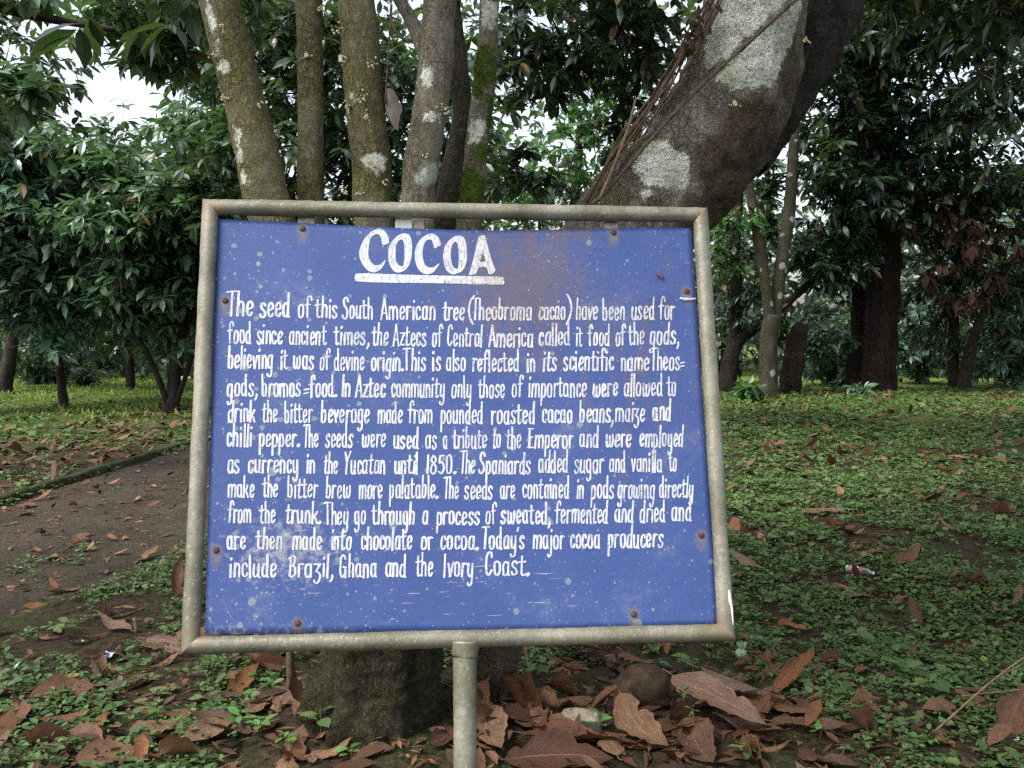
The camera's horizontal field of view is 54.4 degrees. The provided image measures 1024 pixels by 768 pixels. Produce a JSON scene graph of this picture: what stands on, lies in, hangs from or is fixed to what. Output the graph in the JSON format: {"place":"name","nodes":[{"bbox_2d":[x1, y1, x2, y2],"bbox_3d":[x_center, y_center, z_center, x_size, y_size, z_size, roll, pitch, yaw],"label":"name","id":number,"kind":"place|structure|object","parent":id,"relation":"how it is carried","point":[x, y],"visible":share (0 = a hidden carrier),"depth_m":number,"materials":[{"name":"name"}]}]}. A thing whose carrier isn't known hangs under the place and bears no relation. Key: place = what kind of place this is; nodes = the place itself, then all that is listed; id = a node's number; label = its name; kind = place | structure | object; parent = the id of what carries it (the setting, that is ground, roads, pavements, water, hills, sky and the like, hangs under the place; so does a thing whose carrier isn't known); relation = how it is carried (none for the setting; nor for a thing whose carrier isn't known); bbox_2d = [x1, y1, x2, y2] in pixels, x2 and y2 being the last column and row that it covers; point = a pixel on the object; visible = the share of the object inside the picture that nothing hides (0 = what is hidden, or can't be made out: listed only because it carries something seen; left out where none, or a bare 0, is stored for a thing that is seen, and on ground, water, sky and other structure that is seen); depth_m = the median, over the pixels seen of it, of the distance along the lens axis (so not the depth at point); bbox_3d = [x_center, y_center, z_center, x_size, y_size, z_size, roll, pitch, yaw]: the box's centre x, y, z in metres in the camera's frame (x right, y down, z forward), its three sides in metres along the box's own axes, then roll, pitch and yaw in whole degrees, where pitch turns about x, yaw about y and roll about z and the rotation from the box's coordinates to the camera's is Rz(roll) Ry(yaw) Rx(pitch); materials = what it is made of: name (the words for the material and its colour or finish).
{"place":"outdoors","nodes":[
{"label":"outdoors","id":0,"kind":"place"},
{"bbox_2d":[0,440,209,615],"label":"path","id":1,"kind":"structure","parent":0,"point":[86,571],"depth_m":6.95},
{"bbox_2d":[0,338,1023,767],"bbox_3d":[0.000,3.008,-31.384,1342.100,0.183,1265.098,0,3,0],"label":"ground","id":2,"kind":"structure","parent":0,"point":[250,750],"depth_m":4.42,"materials":[{"name":"plant"}]},
{"bbox_2d":[6,721,72,744],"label":"fallen leaf","id":3,"kind":"object","parent":2,"relation":"on","point":[40,730],"visible":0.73,"depth_m":3.21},
{"bbox_2d":[0,0,115,394],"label":"shade tree","id":4,"kind":"object","parent":2,"relation":"on","point":[9,357],"visible":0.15,"depth_m":20.08,"materials":[{"name":"green plant"}]},
{"bbox_2d":[22,673,94,703],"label":"fallen leaf","id":5,"kind":"object","parent":2,"relation":"on","point":[55,680],"visible":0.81,"depth_m":3.66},
{"bbox_2d":[47,617,77,637],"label":"seedling","id":6,"kind":"object","parent":2,"relation":"on","point":[58,626],"visible":0.94,"depth_m":4.40,"materials":[{"name":"green plant"}]},
{"bbox_2d":[28,707,97,720],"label":"fallen leaf","id":7,"kind":"object","parent":2,"relation":"on","point":[69,717],"visible":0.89,"depth_m":3.43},
{"bbox_2d":[57,721,102,751],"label":"fallen leaf","id":8,"kind":"object","parent":2,"relation":"on","point":[90,727],"visible":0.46,"depth_m":3.24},
{"bbox_2d":[66,737,134,767],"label":"fallen leaf","id":9,"kind":"object","parent":2,"relation":"on","point":[86,752],"visible":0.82,"depth_m":3.10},
{"bbox_2d":[0,432,210,504],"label":"kerb","id":10,"kind":"structure","parent":2,"relation":"on","point":[101,468],"depth_m":9.35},
{"bbox_2d":[99,612,134,630],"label":"fallen leaf","id":11,"kind":"object","parent":2,"relation":"on","point":[109,623],"visible":1,"depth_m":4.47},
{"bbox_2d":[95,673,149,688],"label":"fallen leaf","id":12,"kind":"object","parent":2,"relation":"on","point":[119,683],"visible":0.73,"depth_m":3.78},
{"bbox_2d":[0,0,290,170],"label":"overhanging tree","id":13,"kind":"object","parent":2,"relation":"on","point":[25,92],"visible":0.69,"depth_m":8.87,"materials":[{"name":"green plant"}]},
{"bbox_2d":[13,92,290,410],"bbox_3d":[-5.662,-2.064,16.317,4.607,5.449,3.938,-3,4,-40],"label":"cocoa tree","id":14,"kind":"object","parent":2,"relation":"on","point":[159,265],"visible":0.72,"depth_m":15.51,"materials":[{"name":"green plant"}]},
{"bbox_2d":[139,634,180,652],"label":"fallen leaf","id":15,"kind":"object","parent":2,"relation":"on","point":[156,639],"visible":0.63,"depth_m":4.26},
{"bbox_2d":[132,704,202,717],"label":"fallen leaf","id":16,"kind":"object","parent":2,"relation":"on","point":[174,714],"visible":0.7,"depth_m":3.48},
{"bbox_2d":[171,555,183,596],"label":"fallen leaf","id":17,"kind":"object","parent":2,"relation":"on","point":[177,576],"visible":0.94,"depth_m":5.00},
{"bbox_2d":[157,735,208,757],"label":"fallen leaf","id":18,"kind":"object","parent":2,"relation":"on","point":[170,744],"visible":0.96,"depth_m":3.05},
{"bbox_2d":[185,717,231,740],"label":"fallen leaf","id":19,"kind":"object","parent":2,"relation":"on","point":[204,725],"visible":0.79,"depth_m":3.23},
{"bbox_2d":[173,690,246,702],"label":"fallen leaf","id":20,"kind":"object","parent":2,"relation":"on","point":[225,694],"visible":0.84,"depth_m":3.58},
{"bbox_2d":[188,708,255,733],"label":"fallen leaf","id":21,"kind":"object","parent":2,"relation":"on","point":[218,712],"visible":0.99,"depth_m":3.29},
{"bbox_2d":[225,706,256,722],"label":"seedling","id":22,"kind":"object","parent":2,"relation":"on","point":[234,710],"visible":0.84,"depth_m":3.29,"materials":[{"name":"green plant"}]},
{"bbox_2d":[227,663,258,692],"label":"fallen leaf","id":23,"kind":"object","parent":2,"relation":"on","point":[241,681],"visible":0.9,"depth_m":3.73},
{"bbox_2d":[244,693,271,713],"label":"fallen leaf","id":24,"kind":"object","parent":2,"relation":"on","point":[248,705],"visible":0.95,"depth_m":3.44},
{"bbox_2d":[27,0,498,748],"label":"cocoa tree","id":25,"kind":"object","parent":2,"relation":"on","point":[377,696],"visible":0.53,"depth_m":3.14,"materials":[{"name":"green plant"}]},
{"bbox_2d":[385,0,401,130],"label":"hanging leaf","id":26,"kind":"object","parent":25,"relation":"hanging from","point":[393,106],"visible":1,"depth_m":2.98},
{"bbox_2d":[244,652,303,674],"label":"fallen leaf","id":27,"kind":"object","parent":2,"relation":"on","point":[276,658],"visible":0.68,"depth_m":3.88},
{"bbox_2d":[275,745,298,767],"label":"fallen leaf","id":28,"kind":"object","parent":2,"relation":"on","point":[287,763],"visible":0.95,"depth_m":3.02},
{"bbox_2d":[286,633,293,689],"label":"sapling stem","id":29,"kind":"object","parent":2,"relation":"on","point":[289,664],"visible":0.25,"depth_m":3.56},
{"bbox_2d":[278,734,312,759],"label":"fallen leaf","id":30,"kind":"object","parent":2,"relation":"on","point":[298,748],"visible":1,"depth_m":3.07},
{"bbox_2d":[304,737,350,758],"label":"fallen leaf","id":31,"kind":"object","parent":2,"relation":"on","point":[321,754],"visible":0.97,"depth_m":3.06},
{"bbox_2d":[114,0,554,245],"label":"forest tree","id":32,"kind":"object","parent":2,"relation":"on","point":[278,60],"visible":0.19,"depth_m":14.49,"materials":[{"name":"green plant"}]},
{"bbox_2d":[427,726,453,745],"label":"fallen leaf","id":33,"kind":"object","parent":2,"relation":"on","point":[445,735],"visible":0.9,"depth_m":3.12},
{"bbox_2d":[0,363,905,422],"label":"lawn","id":34,"kind":"structure","parent":2,"relation":"on","point":[138,389],"depth_m":19.42,"materials":[{"name":"plant"}]},
{"bbox_2d":[14,343,84,384],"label":"shrub","id":35,"kind":"object","parent":34,"relation":"on","point":[39,372],"visible":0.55,"depth_m":24.77,"materials":[{"name":"green plant"}]},
{"bbox_2d":[0,95,152,407],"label":"cocoa tree","id":36,"kind":"object","parent":34,"relation":"on","point":[33,262],"visible":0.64,"depth_m":15.98,"materials":[{"name":"green plant"}]},
{"bbox_2d":[67,368,104,386],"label":"shrub","id":37,"kind":"object","parent":34,"relation":"on","point":[82,377],"visible":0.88,"depth_m":23.91,"materials":[{"name":"green plant"}]},
{"bbox_2d":[74,328,145,372],"bbox_3d":[-12.646,-1.002,30.747,3.671,3.256,3.143,0,3,0],"label":"shrub","id":38,"kind":"object","parent":34,"relation":"on","point":[107,364],"visible":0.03,"depth_m":30.51,"materials":[{"name":"green plant"}]},
{"bbox_2d":[0,72,289,389],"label":"shade tree","id":39,"kind":"object","parent":34,"relation":"on","point":[130,374],"visible":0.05,"depth_m":21.99,"materials":[{"name":"green plant"}]},
{"bbox_2d":[181,199,735,767],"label":"information sign","id":40,"kind":"object","parent":2,"relation":"on","point":[463,445],"visible":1,"depth_m":1.94,"materials":[{"name":"metal"}]},
{"bbox_2d":[476,702,507,747],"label":"fallen leaf","id":41,"kind":"object","parent":2,"relation":"on","point":[496,727],"visible":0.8,"depth_m":3.17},
{"bbox_2d":[476,672,491,703],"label":"fallen leaf","id":42,"kind":"object","parent":41,"relation":"on","point":[483,686],"visible":0.42,"depth_m":3.43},
{"bbox_2d":[0,384,1023,767],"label":"ground cover","id":43,"kind":"object","parent":2,"relation":"on","point":[890,644],"visible":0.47,"depth_m":5.28,"materials":[{"name":"green plant"}]},
{"bbox_2d":[0,699,30,723],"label":"fallen leaf","id":44,"kind":"object","parent":43,"relation":"on","point":[23,709],"visible":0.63,"depth_m":3.42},
{"bbox_2d":[122,719,189,739],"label":"fallen leaf","id":45,"kind":"object","parent":43,"relation":"on","point":[157,726],"visible":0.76,"depth_m":3.30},
{"bbox_2d":[729,549,764,568],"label":"fallen leaf","id":46,"kind":"object","parent":43,"relation":"on","point":[743,559],"visible":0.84,"depth_m":5.63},
{"bbox_2d":[843,704,880,740],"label":"fallen leaf","id":47,"kind":"object","parent":43,"relation":"on","point":[863,716],"visible":0.98,"depth_m":3.23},
{"bbox_2d":[908,595,922,626],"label":"fallen leaf","id":48,"kind":"object","parent":43,"relation":"on","point":[915,612],"visible":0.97,"depth_m":4.63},
{"bbox_2d":[958,570,987,582],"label":"fallen leaf","id":49,"kind":"object","parent":43,"relation":"on","point":[972,577],"visible":0.97,"depth_m":5.04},
{"bbox_2d":[0,385,1023,767],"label":"leaf litter","id":50,"kind":"object","parent":2,"relation":"on","point":[8,723],"visible":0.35,"depth_m":4.63,"materials":[{"name":"plant"}]},
{"bbox_2d":[98,600,118,618],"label":"fallen leaf","id":51,"kind":"object","parent":50,"relation":"on","point":[106,609],"visible":0.8,"depth_m":4.58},
{"bbox_2d":[297,705,333,732],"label":"seedling","id":52,"kind":"object","parent":50,"relation":"on","point":[325,722],"visible":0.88,"depth_m":3.15,"materials":[{"name":"green plant"}]},
{"bbox_2d":[476,702,496,717],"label":"fallen leaf","id":53,"kind":"object","parent":50,"relation":"on","point":[481,708],"visible":0.51,"depth_m":3.24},
{"bbox_2d":[527,685,565,708],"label":"fallen leaf","id":54,"kind":"object","parent":50,"relation":"on","point":[548,695],"visible":0.88,"depth_m":3.41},
{"bbox_2d":[672,716,715,761],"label":"fallen leaf","id":55,"kind":"object","parent":50,"relation":"on","point":[702,743],"visible":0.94,"depth_m":3.17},
{"bbox_2d":[680,716,698,744],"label":"fallen leaf","id":56,"kind":"object","parent":55,"relation":"on","point":[690,736],"visible":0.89,"depth_m":3.25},
{"bbox_2d":[662,668,766,724],"bbox_3d":[0.681,1.042,3.353,0.125,0.023,0.412,-27,34,-38],"label":"fallen leaf","id":57,"kind":"object","parent":50,"relation":"on","point":[711,690],"visible":1,"depth_m":3.36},
{"bbox_2d":[773,647,814,701],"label":"fallen leaf","id":58,"kind":"object","parent":50,"relation":"on","point":[789,673],"visible":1,"depth_m":3.65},
{"bbox_2d":[0,0,1023,381],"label":"woodland","id":59,"kind":"object","parent":2,"relation":"on","point":[812,298],"visible":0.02,"depth_m":29.45,"materials":[{"name":"green plant"}]},
{"bbox_2d":[0,475,1023,767],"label":"litter crumbs","id":60,"kind":"object","parent":2,"relation":"on","point":[628,759],"visible":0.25,"depth_m":3.70,"materials":[{"name":"brown plant"}]},
{"bbox_2d":[500,701,574,728],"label":"fallen leaf","id":61,"kind":"object","parent":2,"relation":"on","point":[541,717],"visible":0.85,"depth_m":3.31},
{"bbox_2d":[503,671,542,711],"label":"fallen leaf","id":62,"kind":"object","parent":61,"relation":"on","point":[521,688],"visible":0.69,"depth_m":3.41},
{"bbox_2d":[410,0,690,203],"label":"forest tree","id":63,"kind":"object","parent":2,"relation":"on","point":[604,34],"visible":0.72,"depth_m":12.06,"materials":[{"name":"green plant"}]},
{"bbox_2d":[493,727,612,767],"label":"fallen leaf","id":64,"kind":"object","parent":2,"relation":"on","point":[554,747],"visible":0.93,"depth_m":3.04,"materials":[{"name":"plant"}]},
{"bbox_2d":[539,669,579,695],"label":"fallen leaf","id":65,"kind":"object","parent":2,"relation":"on","point":[560,680],"visible":0.96,"depth_m":3.63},
{"bbox_2d":[507,718,628,738],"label":"fallen leaf","id":66,"kind":"object","parent":2,"relation":"on","point":[563,724],"visible":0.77,"depth_m":3.20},
{"bbox_2d":[558,696,592,704],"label":"fallen leaf","id":67,"kind":"object","parent":2,"relation":"on","point":[583,700],"visible":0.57,"depth_m":3.53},
{"bbox_2d":[561,707,601,731],"bbox_3d":[0.224,1.116,3.291,0.148,0.085,0.089,0,3,0],"label":"stone","id":68,"kind":"object","parent":2,"relation":"on","point":[572,713],"visible":0.62,"depth_m":3.28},
{"bbox_2d":[588,733,624,760],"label":"fallen leaf","id":69,"kind":"object","parent":2,"relation":"on","point":[612,745],"visible":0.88,"depth_m":3.10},
{"bbox_2d":[491,55,769,284],"bbox_3d":[1.959,-2.686,18.086,5.604,6.708,3.084,0,3,0],"label":"forest tree","id":70,"kind":"object","parent":2,"relation":"on","point":[583,133],"visible":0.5,"depth_m":18.07,"materials":[{"name":"green plant"}]},
{"bbox_2d":[595,726,678,748],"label":"fallen leaf","id":71,"kind":"object","parent":2,"relation":"on","point":[622,740],"visible":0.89,"depth_m":3.17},
{"bbox_2d":[611,663,670,707],"bbox_3d":[0.463,1.090,3.576,0.217,0.180,0.194,0,3,0],"label":"rock","id":72,"kind":"object","parent":2,"relation":"on","point":[642,683],"visible":0.67,"depth_m":3.51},
{"bbox_2d":[613,685,668,744],"bbox_3d":[0.397,1.090,3.245,0.122,0.042,0.414,-24,20,-13],"label":"fallen leaf","id":73,"kind":"object","parent":2,"relation":"on","point":[630,719],"visible":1,"depth_m":3.25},
{"bbox_2d":[657,718,685,731],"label":"fallen leaf","id":74,"kind":"object","parent":2,"relation":"on","point":[666,724],"visible":0.66,"depth_m":3.30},
{"bbox_2d":[665,699,695,717],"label":"fallen leaf","id":75,"kind":"object","parent":2,"relation":"on","point":[679,709],"visible":0.69,"depth_m":3.33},
{"bbox_2d":[477,0,892,696],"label":"leaning tree","id":76,"kind":"object","parent":2,"relation":"on","point":[719,142],"visible":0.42,"depth_m":3.34,"materials":[{"name":"grey plant"}]},
{"bbox_2d":[583,0,714,203],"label":"climbing vine","id":77,"kind":"object","parent":76,"relation":"attached to","point":[613,153],"visible":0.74,"depth_m":3.35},
{"bbox_2d":[588,0,722,204],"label":"vine tangle","id":78,"kind":"object","parent":76,"relation":"hanging from","point":[694,25],"visible":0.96,"depth_m":3.31,"materials":[{"name":"plant"}]},
{"bbox_2d":[589,0,795,204],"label":"climbing vine","id":79,"kind":"object","parent":76,"relation":"attached to","point":[696,90],"visible":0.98,"depth_m":3.25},
{"bbox_2d":[697,304,758,377],"bbox_3d":[4.741,-0.836,22.964,2.177,2.098,2.722,0,3,0],"label":"shrub","id":80,"kind":"object","parent":2,"relation":"on","point":[721,346],"visible":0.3,"depth_m":22.65,"materials":[{"name":"green plant"}]},
{"bbox_2d":[687,663,783,696],"bbox_3d":[0.808,1.082,3.599,0.413,0.039,0.109,7,0,43],"label":"fallen leaf","id":81,"kind":"object","parent":2,"relation":"on","point":[733,683],"visible":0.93,"depth_m":3.59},
{"bbox_2d":[729,375,766,401],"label":"shrub","id":82,"kind":"object","parent":2,"relation":"on","point":[748,389],"visible":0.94,"depth_m":17.31,"materials":[{"name":"green plant"}]},
{"bbox_2d":[735,732,765,748],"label":"fallen leaf","id":83,"kind":"object","parent":2,"relation":"on","point":[751,738],"visible":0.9,"depth_m":3.13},
{"bbox_2d":[731,689,770,738],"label":"fallen leaf","id":84,"kind":"object","parent":2,"relation":"on","point":[763,704],"visible":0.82,"depth_m":3.38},
{"bbox_2d":[713,712,763,729],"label":"fallen leaf","id":85,"kind":"object","parent":84,"relation":"on","point":[738,723],"visible":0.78,"depth_m":3.31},
{"bbox_2d":[734,690,825,712],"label":"fallen leaf","id":86,"kind":"object","parent":2,"relation":"on","point":[754,699],"visible":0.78,"depth_m":3.43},
{"bbox_2d":[771,695,791,698],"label":"fallen leaf","id":87,"kind":"object","parent":2,"relation":"on","point":[778,697],"visible":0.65,"depth_m":3.51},
{"bbox_2d":[680,6,905,397],"bbox_3d":[4.919,-3.616,18.061,4.852,8.440,3.048,-2,3,-26],"label":"forked tree","id":88,"kind":"object","parent":2,"relation":"on","point":[770,298],"visible":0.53,"depth_m":18.38,"materials":[{"name":"green plant"}]},
{"bbox_2d":[778,322,807,395],"bbox_3d":[5.243,-0.295,18.719,0.611,1.742,0.572,0,3,0],"label":"tree stump","id":89,"kind":"object","parent":2,"relation":"on","point":[793,366],"visible":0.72,"depth_m":18.55,"materials":[{"name":"wood"}]},
{"bbox_2d":[710,109,888,391],"bbox_3d":[5.017,-2.945,19.730,4.704,6.907,2.637,1,3,24],"label":"shade tree","id":90,"kind":"object","parent":2,"relation":"on","point":[738,337],"visible":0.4,"depth_m":19.45,"materials":[{"name":"green plant"}]},
{"bbox_2d":[762,716,848,729],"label":"fallen leaf","id":91,"kind":"object","parent":2,"relation":"on","point":[827,723],"visible":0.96,"depth_m":3.28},
{"bbox_2d":[796,740,836,763],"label":"fallen leaf","id":92,"kind":"object","parent":2,"relation":"on","point":[805,753],"visible":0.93,"depth_m":3.09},
{"bbox_2d":[788,313,850,385],"bbox_3d":[6.935,-0.606,21.920,1.936,1.989,1.978,1,3,19],"label":"shrub","id":93,"kind":"object","parent":2,"relation":"on","point":[835,375],"visible":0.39,"depth_m":21.75,"materials":[{"name":"green plant"}]},
{"bbox_2d":[838,381,877,397],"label":"shrub","id":94,"kind":"object","parent":2,"relation":"on","point":[854,389],"visible":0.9,"depth_m":18.51,"materials":[{"name":"green plant"}]},
{"bbox_2d":[847,686,882,704],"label":"fallen leaf","id":95,"kind":"object","parent":2,"relation":"on","point":[860,694],"visible":0.85,"depth_m":3.42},
{"bbox_2d":[789,0,1023,392],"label":"buttressed tree","id":96,"kind":"object","parent":2,"relation":"on","point":[875,306],"visible":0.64,"depth_m":18.72,"materials":[{"name":"green plant"}]},
{"bbox_2d":[799,49,931,274],"bbox_3d":[6.682,-4.268,19.022,2.654,4.502,1.902,0,3,0],"label":"climbing ivy","id":97,"kind":"object","parent":96,"relation":"attached to","point":[900,224],"visible":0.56,"depth_m":18.82,"materials":[{"name":"green plant"}]},
{"bbox_2d":[901,193,1023,321],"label":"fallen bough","id":98,"kind":"object","parent":96,"relation":"attached to","point":[971,253],"visible":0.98,"depth_m":18.96,"materials":[{"name":"brown plant"}]},
{"bbox_2d":[895,543,920,562],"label":"fallen leaf","id":99,"kind":"object","parent":2,"relation":"on","point":[911,552],"visible":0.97,"depth_m":5.70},
{"bbox_2d":[909,670,954,696],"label":"seedling","id":100,"kind":"object","parent":2,"relation":"on","point":[942,685],"visible":0.86,"depth_m":3.58,"materials":[{"name":"green plant"}]},
{"bbox_2d":[850,0,1023,140],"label":"leaves","id":101,"kind":"object","parent":2,"relation":"on","point":[902,14],"visible":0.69,"depth_m":11.75,"materials":[{"name":"green plant"}]},
{"bbox_2d":[896,299,979,383],"bbox_3d":[9.405,-0.922,23.070,2.272,2.278,2.391,0,3,0],"label":"shrub","id":102,"kind":"object","parent":2,"relation":"on","point":[907,358],"visible":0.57,"depth_m":22.80,"materials":[{"name":"green plant"}]},
{"bbox_2d":[896,140,1023,389],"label":"shade tree","id":103,"kind":"object","parent":2,"relation":"on","point":[1013,295],"visible":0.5,"depth_m":20.57,"materials":[{"name":"green plant"}]},
{"bbox_2d":[928,687,995,706],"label":"fallen leaf","id":104,"kind":"object","parent":2,"relation":"on","point":[984,703],"visible":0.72,"depth_m":3.54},
{"bbox_2d":[914,0,1023,48],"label":"leaves","id":105,"kind":"object","parent":2,"relation":"on","point":[997,33],"visible":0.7,"depth_m":9.01,"materials":[{"name":"green plant"}]},
{"bbox_2d":[930,657,1023,733],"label":"dry stalk","id":106,"kind":"object","parent":2,"relation":"on","point":[1004,672],"visible":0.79,"depth_m":3.21,"materials":[{"name":"plant"}]},
{"bbox_2d":[959,296,1023,390],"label":"shrub","id":107,"kind":"object","parent":2,"relation":"on","point":[995,363],"visible":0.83,"depth_m":20.81,"materials":[{"name":"green plant"}]},
{"bbox_2d":[991,685,1023,750],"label":"fallen leaf","id":108,"kind":"object","parent":2,"relation":"on","point":[1009,708],"visible":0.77,"depth_m":3.33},
{"bbox_2d":[0,0,1023,330],"label":"sky","id":109,"kind":"structure","parent":0,"point":[106,86],"materials":[{"name":"white"}]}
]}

